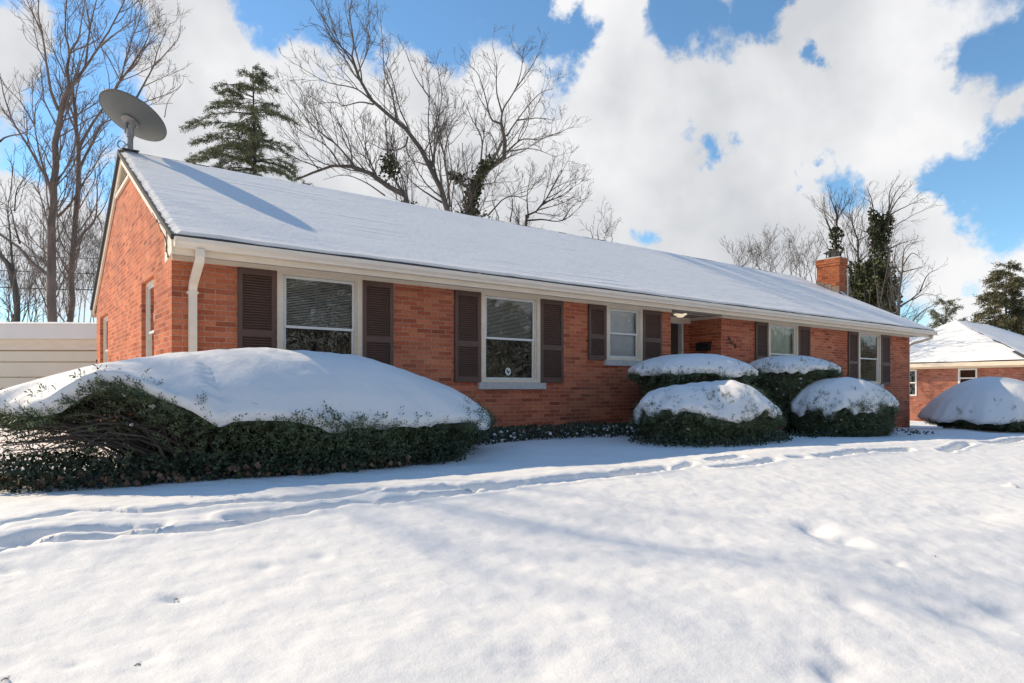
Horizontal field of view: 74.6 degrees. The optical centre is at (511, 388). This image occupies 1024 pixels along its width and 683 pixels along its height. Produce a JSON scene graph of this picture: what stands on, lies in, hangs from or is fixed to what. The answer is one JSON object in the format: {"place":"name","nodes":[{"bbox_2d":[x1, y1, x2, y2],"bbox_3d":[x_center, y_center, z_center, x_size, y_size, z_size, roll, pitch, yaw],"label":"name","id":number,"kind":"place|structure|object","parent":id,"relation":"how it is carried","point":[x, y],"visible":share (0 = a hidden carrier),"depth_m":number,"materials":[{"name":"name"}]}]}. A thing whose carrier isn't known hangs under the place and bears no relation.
{"place":"outdoors","nodes":[
{"label":"outdoors","id":0,"kind":"place"},
{"bbox_2d":[0,421,1023,682],"bbox_3d":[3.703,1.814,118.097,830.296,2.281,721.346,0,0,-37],"label":"lawn","id":1,"kind":"structure","parent":0,"point":[894,557],"depth_m":4.17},
{"bbox_2d":[0,140,58,321],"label":"bare tree","id":2,"kind":"object","parent":1,"relation":"on","point":[15,291],"visible":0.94,"depth_m":20.98,"materials":[{"name":"brown plant"}]},
{"bbox_2d":[0,223,65,321],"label":"bare shrub","id":3,"kind":"object","parent":1,"relation":"on","point":[24,274],"visible":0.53,"depth_m":26.71,"materials":[{"name":"brown plant"}]},
{"bbox_2d":[0,322,96,421],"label":"garage","id":4,"kind":"structure","parent":1,"relation":"on","point":[30,351],"depth_m":16.48,"materials":[{"name":"beige"}]},
{"bbox_2d":[0,350,96,421],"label":"garage door","id":5,"kind":"structure","parent":4,"relation":"in","point":[17,367],"depth_m":16.52,"materials":[{"name":"beige"}]},
{"bbox_2d":[23,193,106,321],"bbox_3d":[-18.463,-3.824,28.750,4.304,9.988,6.701,0,0,-37],"label":"bare shrub","id":6,"kind":"object","parent":1,"relation":"on","point":[95,254],"visible":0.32,"depth_m":28.94,"materials":[{"name":"brown plant"}]},
{"bbox_2d":[0,0,149,321],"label":"bare tree","id":7,"kind":"object","parent":1,"relation":"on","point":[53,182],"visible":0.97,"depth_m":23.91,"materials":[{"name":"brown plant"}]},
{"bbox_2d":[24,0,192,321],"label":"bare tree","id":8,"kind":"object","parent":1,"relation":"on","point":[70,287],"visible":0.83,"depth_m":25.00,"materials":[{"name":"brown plant"}]},
{"bbox_2d":[179,62,313,185],"bbox_3d":[-8.424,-4.607,21.203,4.316,11.161,5.063,0,0,-37],"label":"hemlock tree","id":9,"kind":"object","parent":1,"relation":"on","point":[250,148],"visible":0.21,"depth_m":20.64,"materials":[{"name":"green plant"}]},
{"bbox_2d":[0,347,498,479],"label":"spreading yew","id":10,"kind":"object","parent":1,"relation":"on","point":[213,401],"visible":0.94,"depth_m":6.61,"materials":[{"name":"green plant"}]},
{"bbox_2d":[256,54,428,205],"bbox_3d":[-6.094,-5.564,24.282,7.482,13.631,4.151,0,0,4],"label":"bare tree","id":11,"kind":"object","parent":1,"relation":"on","point":[401,191],"visible":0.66,"depth_m":23.92,"materials":[{"name":"brown plant"}]},
{"bbox_2d":[0,437,781,489],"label":"dead leaves","id":12,"kind":"object","parent":1,"relation":"on","point":[180,479],"visible":0.56,"depth_m":6.13,"materials":[{"name":"brown plant"}]},
{"bbox_2d":[278,0,504,221],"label":"bare tree","id":13,"kind":"object","parent":1,"relation":"on","point":[430,164],"visible":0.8,"depth_m":24.82,"materials":[{"name":"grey plant"}]},
{"bbox_2d":[0,420,937,492],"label":"ground cover","id":14,"kind":"object","parent":1,"relation":"on","point":[43,469],"visible":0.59,"depth_m":6.61,"materials":[{"name":"green plant"}]},
{"bbox_2d":[423,24,591,219],"bbox_3d":[0.057,-6.624,25.826,6.722,15.885,5.498,0,0,-23],"label":"bare tree","id":15,"kind":"object","parent":1,"relation":"on","point":[484,169],"visible":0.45,"depth_m":25.78,"materials":[{"name":"brown plant"}]},
{"bbox_2d":[1,487,1017,680],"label":"twig litter","id":16,"kind":"object","parent":1,"relation":"on","point":[5,678],"visible":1,"depth_m":2.79,"materials":[{"name":"brown plant"}]},
{"bbox_2d":[90,149,936,436],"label":"brick house","id":17,"kind":"structure","parent":1,"relation":"on","point":[508,324],"depth_m":11.97,"materials":[{"name":"red brick"}]},
{"bbox_2d":[103,315,107,362],"bbox_3d":[-8.515,-0.825,14.191,0.061,1.449,1.319,0,0,-37],"label":"window","id":18,"kind":"structure","parent":17,"relation":"in","point":[105,320],"depth_m":14.64,"materials":[{"name":"beige paint"}]},
{"bbox_2d":[99,89,166,153],"bbox_3d":[-6.747,-4.643,11.973,1.046,0.986,1.138,0,0,-37],"label":"satellite dish","id":19,"kind":"object","parent":17,"relation":"on","point":[131,115],"visible":0.99,"depth_m":11.84,"materials":[{"name":"grey paint"}]},
{"bbox_2d":[146,279,153,356],"bbox_3d":[-5.322,-0.860,9.994,0.061,1.519,1.058,0,0,-37],"label":"window","id":20,"kind":"structure","parent":17,"relation":"in","point":[150,285],"depth_m":10.29,"materials":[{"name":"beige paint"}]},
{"bbox_2d":[152,213,168,257],"bbox_3d":[-4.565,-2.005,8.714,0.039,0.800,1.129,0,0,-37],"label":"vine","id":21,"kind":"object","parent":17,"relation":"attached to","point":[163,234],"visible":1,"depth_m":8.44,"materials":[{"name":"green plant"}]},
{"bbox_2d":[276,271,362,356],"bbox_3d":[-2.769,-0.822,9.744,1.439,1.654,0.185,0,0,-37],"label":"window","id":22,"kind":"structure","parent":17,"relation":"in","point":[357,285],"depth_m":9.79,"materials":[{"name":"beige paint"}]},
{"bbox_2d":[477,292,545,388],"bbox_3d":[-0.019,-0.822,11.837,1.472,1.654,0.185,0,0,-37],"label":"window","id":23,"kind":"structure","parent":17,"relation":"in","point":[534,382],"depth_m":11.89,"materials":[{"name":"beige paint"}]},
{"bbox_2d":[604,306,642,365],"bbox_3d":[2.263,-1.054,13.576,1.219,1.189,0.190,0,0,-37],"label":"window","id":24,"kind":"structure","parent":17,"relation":"in","point":[624,326],"depth_m":13.65,"materials":[{"name":"beige paint"}]},
{"bbox_2d":[671,322,682,381],"bbox_3d":[3.603,-0.420,15.752,1.077,2.340,0.160,0,0,-37],"label":"front door","id":25,"kind":"structure","parent":17,"relation":"in","point":[676,328],"depth_m":16.01,"materials":[{"name":"white plastic"}]},
{"bbox_2d":[768,323,797,387],"bbox_3d":[6.872,-0.822,17.100,1.544,1.654,0.217,0,0,-37],"label":"window","id":26,"kind":"structure","parent":17,"relation":"in","point":[779,344],"depth_m":17.23,"materials":[{"name":"glass"}]},
{"bbox_2d":[858,332,883,387],"bbox_3d":[10.562,-0.837,19.888,1.557,1.624,0.185,0,0,-37],"label":"window","id":27,"kind":"structure","parent":17,"relation":"in","point":[877,358],"depth_m":20.23,"materials":[{"name":"beige paint"}]},
{"bbox_2d":[485,141,591,228],"bbox_3d":[0.976,-4.889,28.873,5.210,12.593,3.890,0,0,5],"label":"bare tree","id":28,"kind":"object","parent":1,"relation":"on","point":[527,215],"visible":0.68,"depth_m":29.02,"materials":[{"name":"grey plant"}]},
{"bbox_2d":[478,425,638,442],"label":"snow clumps","id":29,"kind":"object","parent":1,"relation":"on","point":[550,433],"visible":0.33,"depth_m":11.51,"materials":[{"name":"white snow"}]},
{"bbox_2d":[577,195,621,241],"bbox_3d":[4.704,-3.930,32.106,2.373,10.925,3.850,0,0,-19],"label":"bare tree","id":30,"kind":"object","parent":1,"relation":"on","point":[606,231],"visible":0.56,"depth_m":32.48,"materials":[{"name":"brown plant"}]},
{"bbox_2d":[625,353,759,413],"bbox_3d":[3.512,0.162,12.925,3.073,1.655,2.235,0,0,-37],"label":"yew bush","id":31,"kind":"object","parent":1,"relation":"on","point":[651,374],"visible":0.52,"depth_m":12.04,"materials":[{"name":"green plant"}]},
{"bbox_2d":[627,380,786,444],"bbox_3d":[3.403,0.427,11.592,3.224,1.163,2.273,0,0,-37],"label":"yew bush","id":32,"kind":"object","parent":1,"relation":"on","point":[728,409],"visible":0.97,"depth_m":10.73,"materials":[{"name":"green plant"}]},
{"bbox_2d":[721,231,770,269],"bbox_3d":[12.357,-3.448,35.416,2.863,10.368,5.294,0,0,16],"label":"bare tree","id":33,"kind":"object","parent":1,"relation":"on","point":[752,257],"visible":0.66,"depth_m":35.95,"materials":[{"name":"brown plant"}]},
{"bbox_2d":[746,223,839,283],"bbox_3d":[15.620,-3.870,36.985,5.326,11.332,4.801,0,0,-37],"label":"bare tree","id":34,"kind":"object","parent":1,"relation":"on","point":[792,255],"visible":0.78,"depth_m":36.88,"materials":[{"name":"plant"}]},
{"bbox_2d":[748,356,845,432],"bbox_3d":[6.418,0.177,15.387,2.695,1.860,2.058,0,0,-37],"label":"yew bush","id":35,"kind":"object","parent":1,"relation":"on","point":[791,370],"visible":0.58,"depth_m":14.66,"materials":[{"name":"green plant"}]},
{"bbox_2d":[801,181,857,266],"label":"bare tree","id":36,"kind":"object","parent":1,"relation":"on","point":[834,235],"visible":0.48,"depth_m":44.01,"materials":[{"name":"brown plant"}]},
{"bbox_2d":[785,377,901,436],"bbox_3d":[7.379,0.458,14.891,3.148,1.431,2.124,0,0,-37],"label":"yew bush","id":37,"kind":"object","parent":1,"relation":"on","point":[840,406],"visible":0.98,"depth_m":14.05,"materials":[{"name":"green plant"}]},
{"bbox_2d":[832,184,886,298],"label":"bare tree","id":38,"kind":"object","parent":1,"relation":"on","point":[858,244],"visible":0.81,"depth_m":41.87,"materials":[{"name":"brown plant"}]},
{"bbox_2d":[842,213,917,316],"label":"tree","id":39,"kind":"object","parent":1,"relation":"on","point":[870,280],"visible":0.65,"depth_m":41.16,"materials":[{"name":"green plant"}]},
{"bbox_2d":[846,171,940,319],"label":"bare tree","id":40,"kind":"object","parent":1,"relation":"on","point":[881,224],"visible":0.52,"depth_m":44.83,"materials":[{"name":"brown plant"}]},
{"bbox_2d":[875,234,948,322],"bbox_3d":[23.483,-3.887,39.630,3.784,11.619,5.693,0,0,34],"label":"bare tree","id":41,"kind":"object","parent":1,"relation":"on","point":[898,300],"visible":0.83,"depth_m":39.95,"materials":[{"name":"brown plant"}]},
{"bbox_2d":[926,296,971,328],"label":"juniper tree","id":42,"kind":"object","parent":1,"relation":"on","point":[936,316],"visible":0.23,"depth_m":47.91,"materials":[{"name":"green plant"}]},
{"bbox_2d":[910,320,1023,421],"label":"neighbour house","id":43,"kind":"structure","parent":1,"relation":"on","point":[951,354],"depth_m":32.73,"materials":[{"name":"brick"}]},
{"bbox_2d":[910,370,916,395],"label":"window","id":44,"kind":"structure","parent":43,"relation":"in","point":[913,373],"depth_m":33.98,"materials":[{"name":"white plastic"}]},
{"bbox_2d":[958,368,976,383],"bbox_3d":[21.670,-0.010,31.827,0.520,1.920,2.790,0,0,-37],"label":"window","id":45,"kind":"structure","parent":43,"relation":"in","point":[969,373],"depth_m":31.99,"materials":[{"name":"white plastic"}]},
{"bbox_2d":[918,377,1023,431],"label":"spreading yew","id":46,"kind":"object","parent":1,"relation":"on","point":[990,403],"visible":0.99,"depth_m":19.22,"materials":[{"name":"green plant"}]},
{"bbox_2d":[965,260,1023,335],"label":"spruce tree","id":47,"kind":"object","parent":1,"relation":"on","point":[1012,320],"visible":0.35,"depth_m":51.51,"materials":[{"name":"green plant"}]},
{"bbox_2d":[0,0,1023,330],"label":"sky","id":48,"kind":"structure","parent":0,"point":[712,120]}
]}

